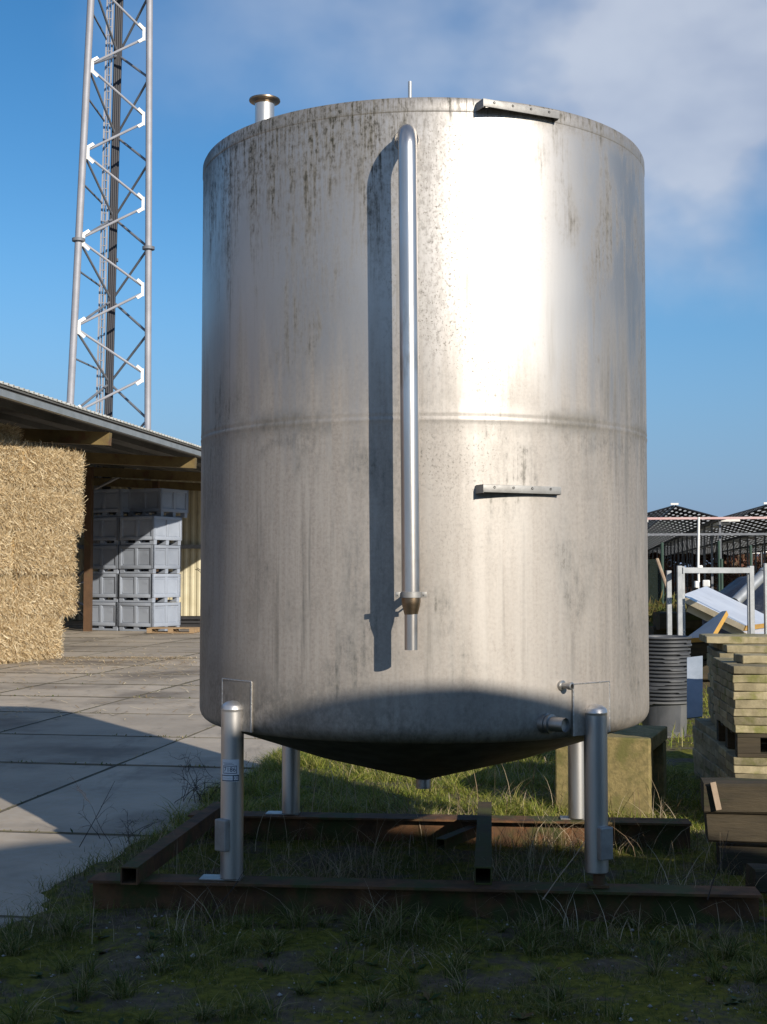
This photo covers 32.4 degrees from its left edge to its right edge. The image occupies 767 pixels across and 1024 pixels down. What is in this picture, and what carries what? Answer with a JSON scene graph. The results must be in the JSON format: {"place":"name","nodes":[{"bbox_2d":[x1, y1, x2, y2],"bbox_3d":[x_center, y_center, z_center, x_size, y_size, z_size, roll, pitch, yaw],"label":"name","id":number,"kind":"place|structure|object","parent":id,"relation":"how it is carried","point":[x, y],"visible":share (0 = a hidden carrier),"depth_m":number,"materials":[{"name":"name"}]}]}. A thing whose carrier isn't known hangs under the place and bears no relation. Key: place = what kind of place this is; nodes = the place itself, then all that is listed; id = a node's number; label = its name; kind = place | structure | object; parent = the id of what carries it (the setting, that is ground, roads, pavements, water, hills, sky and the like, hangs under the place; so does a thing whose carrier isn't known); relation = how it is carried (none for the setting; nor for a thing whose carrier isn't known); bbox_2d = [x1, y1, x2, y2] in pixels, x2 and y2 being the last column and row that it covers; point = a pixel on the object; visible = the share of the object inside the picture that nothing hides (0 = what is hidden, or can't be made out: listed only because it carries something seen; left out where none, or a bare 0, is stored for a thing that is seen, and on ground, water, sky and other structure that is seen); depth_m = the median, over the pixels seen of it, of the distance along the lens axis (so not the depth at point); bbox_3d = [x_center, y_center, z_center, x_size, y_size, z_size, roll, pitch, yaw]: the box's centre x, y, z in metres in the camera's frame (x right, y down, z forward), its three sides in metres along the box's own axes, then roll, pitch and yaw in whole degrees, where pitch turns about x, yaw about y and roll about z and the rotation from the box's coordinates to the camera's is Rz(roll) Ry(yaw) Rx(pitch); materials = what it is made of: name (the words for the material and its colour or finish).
{"place":"outdoors","nodes":[
{"label":"outdoors","id":0,"kind":"place"},
{"bbox_2d":[0,620,281,926],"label":"yard paving","id":1,"kind":"structure","parent":0,"point":[23,854],"depth_m":12.33,"materials":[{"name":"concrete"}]},
{"bbox_2d":[0,610,68,664],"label":"straw bale","id":2,"kind":"object","parent":1,"relation":"on","point":[27,638],"visible":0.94,"depth_m":25.16},
{"bbox_2d":[10,571,80,619],"bbox_3d":[-7.158,1.630,25.985,1.549,1.212,2.536,-1,-3,19],"label":"straw bale","id":3,"kind":"object","parent":2,"relation":"on","point":[36,597],"visible":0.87,"depth_m":25.74},
{"bbox_2d":[4,523,78,580],"bbox_3d":[-7.120,0.762,25.888,1.565,1.220,2.452,-1,-3,18],"label":"straw bale","id":4,"kind":"object","parent":3,"relation":"on","point":[46,552],"visible":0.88,"depth_m":25.60},
{"bbox_2d":[13,481,87,536],"bbox_3d":[-7.084,-0.036,26.252,1.522,1.202,2.549,-1,-3,19],"label":"straw bale","id":5,"kind":"object","parent":4,"relation":"on","point":[54,510],"visible":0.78,"depth_m":26.08},
{"bbox_2d":[17,439,89,496],"bbox_3d":[-7.099,-0.857,26.462,1.539,1.179,2.538,-1,-3,19],"label":"straw bale","id":6,"kind":"object","parent":5,"relation":"on","point":[45,465],"visible":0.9,"depth_m":26.20},
{"bbox_2d":[0,633,198,719],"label":"scattered straw","id":7,"kind":"object","parent":1,"relation":"on","point":[132,657],"visible":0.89,"depth_m":23.88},
{"bbox_2d":[0,381,200,630],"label":"open barn","id":8,"kind":"structure","parent":1,"relation":"on","point":[118,448],"depth_m":35.28,"materials":[{"name":"metal"}]},
{"bbox_2d":[59,0,154,621],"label":"lattice mast","id":9,"kind":"object","parent":1,"relation":"on","point":[111,304],"visible":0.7,"depth_m":46.77,"materials":[{"name":"metal"}]},
{"bbox_2d":[69,776,164,846],"bbox_3d":[-1.609,1.812,8.157,0.663,0.416,0.452,1,-3,-29],"label":"bramble","id":10,"kind":"object","parent":1,"relation":"on","point":[131,833],"visible":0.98,"depth_m":8.10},
{"bbox_2d":[92,602,143,630],"bbox_3d":[-8.070,3.119,39.737,1.299,0.830,1.299,-2,-3,30],"label":"plastic crate","id":11,"kind":"object","parent":1,"relation":"on","point":[104,614],"visible":0.44,"depth_m":39.12,"materials":[{"name":"plastic"}]},
{"bbox_2d":[93,574,143,601],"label":"plastic crate","id":12,"kind":"object","parent":11,"relation":"on","point":[105,586],"visible":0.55,"depth_m":39.21,"materials":[{"name":"plastic"}]},
{"bbox_2d":[93,545,143,573],"bbox_3d":[-8.069,1.441,39.822,1.299,0.830,1.299,-2,-3,30],"label":"plastic crate","id":13,"kind":"object","parent":12,"relation":"on","point":[105,558],"visible":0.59,"depth_m":39.21,"materials":[{"name":"plastic"}]},
{"bbox_2d":[93,517,144,545],"bbox_3d":[-8.072,0.603,39.897,1.299,0.830,1.299,-2,-3,30],"label":"plastic crate","id":14,"kind":"object","parent":13,"relation":"on","point":[106,530],"visible":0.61,"depth_m":39.28,"materials":[{"name":"plastic"}]},
{"bbox_2d":[93,489,139,517],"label":"plastic crate","id":15,"kind":"object","parent":14,"relation":"on","point":[107,502],"visible":0.55,"depth_m":39.32,"materials":[{"name":"plastic"}]},
{"bbox_2d":[118,602,180,631],"bbox_3d":[-6.908,3.087,39.070,1.299,0.830,1.299,-2,-3,30],"label":"plastic crate","id":16,"kind":"object","parent":1,"relation":"on","point":[136,616],"visible":0.86,"depth_m":38.63,"materials":[{"name":"plastic"}]},
{"bbox_2d":[118,574,180,602],"bbox_3d":[-6.921,2.248,39.114,1.299,0.830,1.299,-2,-3,30],"label":"plastic crate","id":17,"kind":"object","parent":16,"relation":"on","point":[149,588],"visible":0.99,"depth_m":38.67,"materials":[{"name":"plastic"}]},
{"bbox_2d":[119,545,180,573],"bbox_3d":[-6.911,1.409,39.161,1.299,0.830,1.299,-2,-3,30],"label":"plastic crate","id":18,"kind":"object","parent":17,"relation":"on","point":[149,559],"visible":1,"depth_m":38.72,"materials":[{"name":"plastic"}]},
{"bbox_2d":[120,516,181,544],"bbox_3d":[-6.892,0.570,39.196,1.299,0.830,1.299,-2,-3,30],"label":"plastic crate","id":19,"kind":"object","parent":18,"relation":"on","point":[149,530],"visible":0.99,"depth_m":38.75,"materials":[{"name":"plastic"}]},
{"bbox_2d":[127,488,188,517],"bbox_3d":[-6.772,-0.248,39.682,1.299,0.830,1.299,-2,-3,30],"label":"plastic crate","id":20,"kind":"object","parent":19,"relation":"on","point":[160,502],"visible":0.94,"depth_m":39.24,"materials":[{"name":"plastic"}]},
{"bbox_2d":[147,627,199,632],"bbox_3d":[-5.952,3.347,37.484,1.350,0.144,0.798,0,-3,4],"label":"wooden pallet","id":21,"kind":"object","parent":1,"relation":"on","point":[173,629],"visible":1,"depth_m":37.13,"materials":[{"name":"brown wood"}]},
{"bbox_2d":[168,616,199,626],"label":"folded sheeting","id":22,"kind":"object","parent":21,"relation":"on","point":[190,621],"visible":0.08,"depth_m":40.99,"materials":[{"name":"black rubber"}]},
{"bbox_2d":[0,749,766,1023],"bbox_3d":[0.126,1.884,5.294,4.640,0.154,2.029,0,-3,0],"label":"short grass","id":23,"kind":"structure","parent":0,"point":[441,1014],"depth_m":5.36,"materials":[{"name":"plant"}]},
{"bbox_2d":[0,746,304,954],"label":"verge grass","id":24,"kind":"structure","parent":23,"relation":"on","point":[75,874],"depth_m":7.11,"materials":[{"name":"plant"}]},
{"bbox_2d":[168,748,251,804],"bbox_3d":[-1.264,1.852,9.447,0.574,0.460,0.707,-2,-3,30],"label":"bramble","id":25,"kind":"object","parent":23,"relation":"on","point":[196,786],"visible":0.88,"depth_m":9.46,"materials":[{"name":"plant"}]},
{"bbox_2d":[0,914,763,1023],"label":"gravel","id":26,"kind":"structure","parent":23,"relation":"on","point":[279,994],"depth_m":5.25,"materials":[{"name":"gravel"}]},
{"bbox_2d":[0,892,766,1023],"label":"grass tufts","id":27,"kind":"object","parent":23,"relation":"on","point":[729,953],"visible":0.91,"depth_m":5.61,"materials":[{"name":"plant"}]},
{"bbox_2d":[2,779,766,942],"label":"dry stalks","id":28,"kind":"object","parent":23,"relation":"on","point":[494,860],"visible":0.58,"depth_m":6.94,"materials":[{"name":"plant"}]},
{"bbox_2d":[9,916,766,1023],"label":"leafy weeds","id":29,"kind":"object","parent":23,"relation":"on","point":[731,1001],"visible":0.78,"depth_m":5.24,"materials":[{"name":"green plant"}]},
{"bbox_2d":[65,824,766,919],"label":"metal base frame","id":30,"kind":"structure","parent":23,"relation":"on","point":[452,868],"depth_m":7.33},
{"bbox_2d":[133,748,702,823],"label":"rank grass","id":31,"kind":"structure","parent":23,"relation":"on","point":[529,807],"depth_m":9.65,"materials":[{"name":"plant"}]},
{"bbox_2d":[88,802,761,924],"bbox_3d":[0.242,1.848,7.079,3.152,0.270,1.981,0,-3,5],"label":"skid frame","id":32,"kind":"object","parent":23,"relation":"on","point":[136,880],"visible":0.82,"depth_m":6.33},
{"bbox_2d":[199,81,648,888],"bbox_3d":[0.215,-0.260,7.107,2.407,4.112,2.634,0,-3,0],"label":"storage tank","id":33,"kind":"object","parent":32,"relation":"on","point":[423,491],"visible":1,"depth_m":6.15,"materials":[{"name":"silver metal"}]},
{"bbox_2d":[191,790,677,972],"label":"straw clumps","id":34,"kind":"object","parent":23,"relation":"on","point":[338,875],"visible":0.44,"depth_m":6.84,"materials":[{"name":"plant"}]},
{"bbox_2d":[555,725,666,817],"bbox_3d":[1.621,1.837,9.328,0.646,0.594,0.879,-1,-3,20],"label":"concrete block","id":35,"kind":"object","parent":23,"relation":"on","point":[636,756],"depth_m":8.91,"materials":[{"name":"concrete"}]},
{"bbox_2d":[687,656,702,718],"bbox_3d":[2.684,1.508,11.400,0.135,0.520,0.359,-1,-3,14],"label":"plastic sheet","id":36,"kind":"object","parent":23,"relation":"on","point":[695,687],"visible":1,"depth_m":11.39,"materials":[{"name":"plastic"}]},
{"bbox_2d":[716,842,766,874],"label":"timber sleeper","id":37,"kind":"object","parent":23,"relation":"on","point":[753,854],"visible":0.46,"depth_m":7.13,"materials":[{"name":"wood"}]},
{"bbox_2d":[704,813,766,843],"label":"timber sleeper","id":38,"kind":"object","parent":37,"relation":"on","point":[745,829],"visible":0.76,"depth_m":7.15,"materials":[{"name":"wood"}]},
{"bbox_2d":[700,777,766,814],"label":"timber sleeper","id":39,"kind":"object","parent":38,"relation":"on","point":[746,796],"visible":1,"depth_m":7.15,"materials":[{"name":"wood"}]},
{"bbox_2d":[744,863,766,893],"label":"timber sleeper","id":40,"kind":"object","parent":23,"relation":"on","point":[754,873],"visible":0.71,"depth_m":6.42,"materials":[{"name":"wood"}]},
{"bbox_2d":[0,0,766,567],"label":"sky","id":41,"kind":"structure","parent":0,"point":[685,81],"materials":[{"name":"blue"}]},
{"bbox_2d":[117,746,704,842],"bbox_3d":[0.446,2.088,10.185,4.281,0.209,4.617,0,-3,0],"label":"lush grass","id":42,"kind":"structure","parent":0,"point":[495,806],"depth_m":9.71,"materials":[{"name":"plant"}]},
{"bbox_2d":[648,542,665,610],"bbox_3d":[4.946,1.692,24.608,0.300,2.250,1.061,2,-4,-39],"label":"net fence","id":43,"kind":"object","parent":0,"point":[656,580],"visible":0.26,"depth_m":24.61,"materials":[{"name":"green"}]},
{"bbox_2d":[638,682,709,749],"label":"grass terrain","id":44,"kind":"structure","parent":0,"point":[686,744],"depth_m":13.03,"materials":[{"name":"plant"}]},
{"bbox_2d":[648,590,686,625],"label":"weeds","id":45,"kind":"object","parent":44,"relation":"on","point":[659,606],"visible":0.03,"depth_m":20.56,"materials":[{"name":"plant"}]},
{"bbox_2d":[649,701,686,737],"bbox_3d":[2.837,2.086,13.348,0.550,0.378,0.550,0,-3,0],"label":"plastic tub","id":46,"kind":"object","parent":44,"relation":"on","point":[683,722],"visible":0.27,"depth_m":13.17,"materials":[{"name":"plastic"}]},
{"bbox_2d":[649,697,686,735],"bbox_3d":[2.833,2.048,13.348,0.550,0.378,0.550,3,-4,-45],"label":"plastic tub","id":47,"kind":"object","parent":46,"relation":"on","point":[658,705],"visible":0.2,"depth_m":13.13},
{"bbox_2d":[649,694,686,731],"bbox_3d":[2.835,2.010,13.345,0.550,0.378,0.550,0,-3,7],"label":"plastic tub","id":48,"kind":"object","parent":47,"relation":"on","point":[669,717],"visible":0.4,"depth_m":13.13,"materials":[{"name":"plastic"}]},
{"bbox_2d":[642,690,686,725],"bbox_3d":[2.826,1.972,13.349,0.550,0.378,0.550,0,-3,-2],"label":"plastic tub","id":49,"kind":"object","parent":48,"relation":"on","point":[650,719],"visible":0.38,"depth_m":13.17,"materials":[{"name":"plastic"}]},
{"bbox_2d":[649,686,686,690],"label":"plastic tub","id":50,"kind":"object","parent":49,"relation":"on","point":[664,688],"visible":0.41,"depth_m":13.12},
{"bbox_2d":[649,682,686,685],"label":"plastic tub","id":51,"kind":"object","parent":50,"relation":"on","point":[660,684],"visible":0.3,"depth_m":13.11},
{"bbox_2d":[649,679,686,693],"bbox_3d":[2.838,1.859,13.353,0.550,0.378,0.550,-1,-3,20],"label":"plastic tub","id":52,"kind":"object","parent":51,"relation":"on","point":[667,680],"visible":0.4,"depth_m":13.13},
{"bbox_2d":[649,675,686,678],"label":"plastic tub","id":53,"kind":"object","parent":52,"relation":"on","point":[668,676],"visible":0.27,"depth_m":13.11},
{"bbox_2d":[649,671,686,673],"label":"plastic tub","id":54,"kind":"object","parent":53,"relation":"on","point":[664,672],"visible":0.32,"depth_m":13.13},
{"bbox_2d":[649,667,686,678],"bbox_3d":[2.834,1.746,13.354,0.550,0.378,0.550,-1,-3,18],"label":"plastic tub","id":55,"kind":"object","parent":54,"relation":"on","point":[668,669],"visible":0.25,"depth_m":13.14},
{"bbox_2d":[649,659,686,667],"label":"plastic tub","id":56,"kind":"object","parent":55,"relation":"on","point":[672,661],"visible":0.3,"depth_m":13.12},
{"bbox_2d":[649,655,690,659],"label":"plastic tub","id":57,"kind":"object","parent":56,"relation":"on","point":[671,657],"visible":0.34,"depth_m":13.12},
{"bbox_2d":[649,651,690,667],"bbox_3d":[2.826,1.595,13.361,0.550,0.378,0.550,0,-3,-6],"label":"plastic tub","id":58,"kind":"object","parent":57,"relation":"on","point":[668,654],"visible":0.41,"depth_m":13.14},
{"bbox_2d":[649,644,691,666],"bbox_3d":[2.838,1.520,13.365,0.550,0.378,0.550,-1,-3,18],"label":"plastic tub","id":59,"kind":"object","parent":58,"relation":"on","point":[669,646],"visible":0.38,"depth_m":13.15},
{"bbox_2d":[649,640,690,643],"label":"plastic tub","id":60,"kind":"object","parent":59,"relation":"on","point":[688,642],"visible":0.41,"depth_m":13.14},
{"bbox_2d":[649,635,691,644],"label":"plastic tub","id":61,"kind":"object","parent":60,"relation":"on","point":[668,638],"visible":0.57,"depth_m":13.17,"materials":[{"name":"plastic"}]},
{"bbox_2d":[666,570,671,634],"bbox_3d":[3.362,1.538,15.545,0.140,1.699,0.140,0,-3,0],"label":"steel post","id":62,"kind":"object","parent":44,"relation":"on","point":[669,599],"visible":0.37,"depth_m":15.54,"materials":[{"name":"metal"}]},
{"bbox_2d":[676,566,754,635],"bbox_3d":[3.842,1.499,15.246,0.838,1.749,1.704,-1,-3,14],"label":"steel rack","id":63,"kind":"object","parent":44,"relation":"on","point":[683,570],"visible":0.55,"depth_m":14.83,"materials":[{"name":"metal"}]},
{"bbox_2d":[688,611,727,641],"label":"roof panel","id":64,"kind":"structure","parent":63,"relation":"on","point":[713,625],"depth_m":14.04,"materials":[{"name":"blue metal"}]},
{"bbox_2d":[702,583,763,633],"bbox_3d":[6.130,2.042,21.923,2.619,1.803,2.544,0,-3,0],"label":"tarpaulin heap","id":65,"kind":"object","parent":44,"relation":"on","point":[730,591],"visible":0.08,"depth_m":21.41,"materials":[{"name":"plastic"}]},
{"bbox_2d":[732,568,762,602],"bbox_3d":[5.663,1.148,20.369,0.820,0.618,0.197,2,-3,-33],"label":"duct pipe","id":66,"kind":"object","parent":65,"relation":"on","point":[740,595],"visible":0.5,"depth_m":20.28,"materials":[{"name":"metal"}]},
{"bbox_2d":[763,563,766,634],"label":"steel post","id":67,"kind":"object","parent":44,"relation":"on","point":[765,592],"visible":0.41,"depth_m":14.56,"materials":[{"name":"metal"}]},
{"bbox_2d":[648,626,701,642],"bbox_3d":[4.072,1.697,18.241,0.813,0.247,0.267,0,-3,-7],"label":"log","id":68,"kind":"object","parent":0,"point":[652,630],"visible":0.23,"depth_m":18.11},
{"bbox_2d":[653,612,701,629],"bbox_3d":[4.023,1.489,18.100,0.617,0.246,0.266,0,-3,-9],"label":"log","id":69,"kind":"object","parent":68,"relation":"on","point":[693,622],"visible":0.57,"depth_m":17.99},
{"bbox_2d":[687,605,763,634],"bbox_3d":[4.656,1.431,17.808,1.094,0.574,3.465,-1,-3,24],"label":"insulated panel","id":70,"kind":"object","parent":69,"relation":"on","point":[708,617],"visible":0.29,"depth_m":16.44,"materials":[{"name":"beige plastic"}]},
{"bbox_2d":[685,586,763,630],"bbox_3d":[4.558,1.294,17.764,1.090,0.565,3.465,-1,-3,24],"label":"insulated panel","id":71,"kind":"object","parent":70,"relation":"on","point":[709,601],"visible":0.69,"depth_m":17.28,"materials":[{"name":"beige plastic"}]},
{"bbox_2d":[725,663,766,674],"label":"paving slab","id":72,"kind":"object","parent":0,"point":[745,669],"depth_m":8.26,"materials":[{"name":"concrete"}]},
{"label":"paving slab","id":73,"kind":"object","parent":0,"visible":0},
{"bbox_2d":[727,768,766,777],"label":"paving slab","id":74,"kind":"object","parent":73,"relation":"on","point":[735,775],"depth_m":8.24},
{"bbox_2d":[725,759,766,773],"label":"paving slab","id":75,"kind":"object","parent":74,"relation":"on","point":[747,769],"depth_m":8.24,"materials":[{"name":"concrete"}]},
{"bbox_2d":[725,751,766,765],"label":"paving slab","id":76,"kind":"object","parent":75,"relation":"on","point":[732,758],"depth_m":8.24,"materials":[{"name":"concrete"}]},
{"label":"ground","id":77,"kind":"structure","parent":0,"visible":0},
{"bbox_2d":[694,517,709,588],"bbox_3d":[9.106,1.793,37.866,0.449,3.306,0.253,0,-3,0],"label":"white pole","id":78,"kind":"object","parent":77,"relation":"on","point":[705,583],"visible":0.71,"depth_m":37.95,"materials":[{"name":"metal"}]},
{"bbox_2d":[647,502,766,607],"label":"solar canopy","id":79,"kind":"object","parent":77,"relation":"on","point":[673,528],"visible":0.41,"depth_m":55.43,"materials":[{"name":"black glass"}]},
{"bbox_2d":[648,551,766,591],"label":"hedge foliage","id":80,"kind":"object","parent":77,"relation":"on","point":[736,559],"visible":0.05,"depth_m":123.12,"materials":[{"name":"brown plant"}]},
{"bbox_2d":[653,558,766,598],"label":"cane shrubbery","id":81,"kind":"object","parent":77,"relation":"on","point":[732,578],"visible":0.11,"depth_m":57.02,"materials":[{"name":"plant"}]},
{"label":"paving slab","id":82,"kind":"object","parent":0,"visible":0},
{"bbox_2d":[713,649,766,657],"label":"paving slab","id":83,"kind":"object","parent":82,"relation":"on","point":[717,653],"depth_m":9.70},
{"bbox_2d":[717,643,766,652],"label":"paving slab","id":84,"kind":"object","parent":83,"relation":"on","point":[747,648],"depth_m":9.70,"materials":[{"name":"concrete"}]},
{"bbox_2d":[699,633,766,643],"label":"paving slab","id":85,"kind":"object","parent":84,"relation":"on","point":[722,638],"depth_m":9.96,"materials":[{"name":"concrete"}]},
{"bbox_3d":[-7.972,2.299,23.251,1.565,1.220,2.452,-1,-3,19],"label":"straw bale","id":86,"kind":"object","parent":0,"visible":0},
{"bbox_2d":[0,573,17,620],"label":"straw bale","id":87,"kind":"object","parent":86,"relation":"on","point":[6,593],"visible":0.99,"depth_m":24.56},
{"bbox_2d":[0,525,15,580],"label":"straw bale","id":88,"kind":"object","parent":87,"relation":"on","point":[6,536],"visible":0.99,"depth_m":24.47},
{"bbox_2d":[0,478,25,532],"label":"straw bale","id":89,"kind":"object","parent":88,"relation":"on","point":[10,509],"visible":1,"depth_m":24.70},
{"bbox_2d":[0,434,26,489],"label":"straw bale","id":90,"kind":"object","parent":89,"relation":"on","point":[10,460],"visible":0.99,"depth_m":24.83},
{"bbox_2d":[0,422,22,444],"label":"straw bale","id":91,"kind":"object","parent":90,"relation":"on","point":[10,430],"visible":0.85,"depth_m":25.24},
{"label":"paving slab","id":92,"kind":"object","parent":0,"visible":0},
{"bbox_2d":[716,719,766,757],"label":"wooden pallet","id":93,"kind":"object","parent":92,"relation":"on","point":[746,745],"visible":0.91,"depth_m":8.24,"materials":[{"name":"wood"}]},
{"bbox_2d":[721,716,726,725],"bbox_3d":[2.490,1.377,8.671,0.503,0.057,0.302,0,-3,6],"label":"paving slab","id":94,"kind":"object","parent":93,"relation":"on","point":[723,720],"depth_m":8.71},
{"bbox_2d":[720,707,726,718],"bbox_3d":[2.481,1.324,8.670,0.504,0.058,0.303,0,-3,6],"label":"paving slab","id":95,"kind":"object","parent":94,"relation":"on","point":[723,712],"depth_m":8.69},
{"bbox_2d":[720,699,726,709],"bbox_3d":[2.482,1.272,8.678,0.504,0.058,0.303,0,-3,6],"label":"paving slab","id":96,"kind":"object","parent":95,"relation":"on","point":[723,704],"depth_m":8.71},
{"bbox_2d":[720,692,726,702],"bbox_3d":[2.484,1.219,8.665,0.504,0.058,0.303,0,-3,6],"label":"paving slab","id":97,"kind":"object","parent":96,"relation":"on","point":[723,696],"depth_m":8.70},
{"bbox_2d":[718,684,727,694],"bbox_3d":[2.475,1.167,8.669,0.505,0.056,0.303,0,-3,6],"label":"paving slab","id":98,"kind":"object","parent":97,"relation":"on","point":[722,688],"depth_m":8.67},
{"bbox_2d":[720,676,725,685],"bbox_3d":[2.481,1.114,8.675,0.502,0.056,0.302,0,-3,6],"label":"paving slab","id":99,"kind":"object","parent":98,"relation":"on","point":[722,681],"depth_m":8.70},
{"bbox_2d":[718,668,727,678],"bbox_3d":[2.475,1.062,8.676,0.503,0.057,0.302,0,-3,6],"label":"paving slab","id":100,"kind":"object","parent":99,"relation":"on","point":[721,672],"depth_m":8.72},
{"bbox_2d":[719,660,755,669],"bbox_3d":[2.479,1.010,8.678,0.505,0.056,0.303,0,-3,6],"label":"paving slab","id":101,"kind":"object","parent":100,"relation":"on","point":[722,663],"depth_m":8.70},
{"bbox_2d":[733,653,766,662],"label":"paving slab","id":102,"kind":"object","parent":101,"relation":"on","point":[750,658],"depth_m":8.52,"materials":[{"name":"concrete"}]},
{"bbox_2d":[727,720,766,733],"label":"paving slab","id":103,"kind":"object","parent":93,"relation":"on","point":[749,729],"depth_m":8.24,"materials":[{"name":"concrete"}]},
{"bbox_2d":[727,712,766,725],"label":"paving slab","id":104,"kind":"object","parent":103,"relation":"on","point":[745,720],"depth_m":8.24,"materials":[{"name":"concrete"}]},
{"bbox_2d":[726,704,766,716],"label":"paving slab","id":105,"kind":"object","parent":104,"relation":"on","point":[750,712],"depth_m":8.25,"materials":[{"name":"concrete"}]},
{"bbox_2d":[726,696,766,708],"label":"paving slab","id":106,"kind":"object","parent":105,"relation":"on","point":[760,704],"depth_m":8.24,"materials":[{"name":"concrete"}]},
{"bbox_2d":[726,688,766,699],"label":"paving slab","id":107,"kind":"object","parent":106,"relation":"on","point":[746,695],"depth_m":8.24,"materials":[{"name":"concrete"}]},
{"bbox_2d":[726,680,766,690],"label":"paving slab","id":108,"kind":"object","parent":107,"relation":"on","point":[746,686],"depth_m":8.25,"materials":[{"name":"concrete"}]},
{"bbox_2d":[725,672,766,682],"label":"paving slab","id":109,"kind":"object","parent":108,"relation":"on","point":[741,678],"depth_m":8.25,"materials":[{"name":"concrete"}]},
{"bbox_3d":[4.823,2.162,18.369,2.013,0.250,0.359,0,-3,0],"label":"log","id":110,"kind":"object","parent":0,"visible":0},
{"bbox_2d":[688,642,708,660],"bbox_3d":[4.273,1.912,18.181,1.311,0.247,0.269,0,-3,-4],"label":"log","id":111,"kind":"object","parent":110,"relation":"on","point":[698,649],"visible":0.1,"depth_m":18.05,"materials":[{"name":"wood"}]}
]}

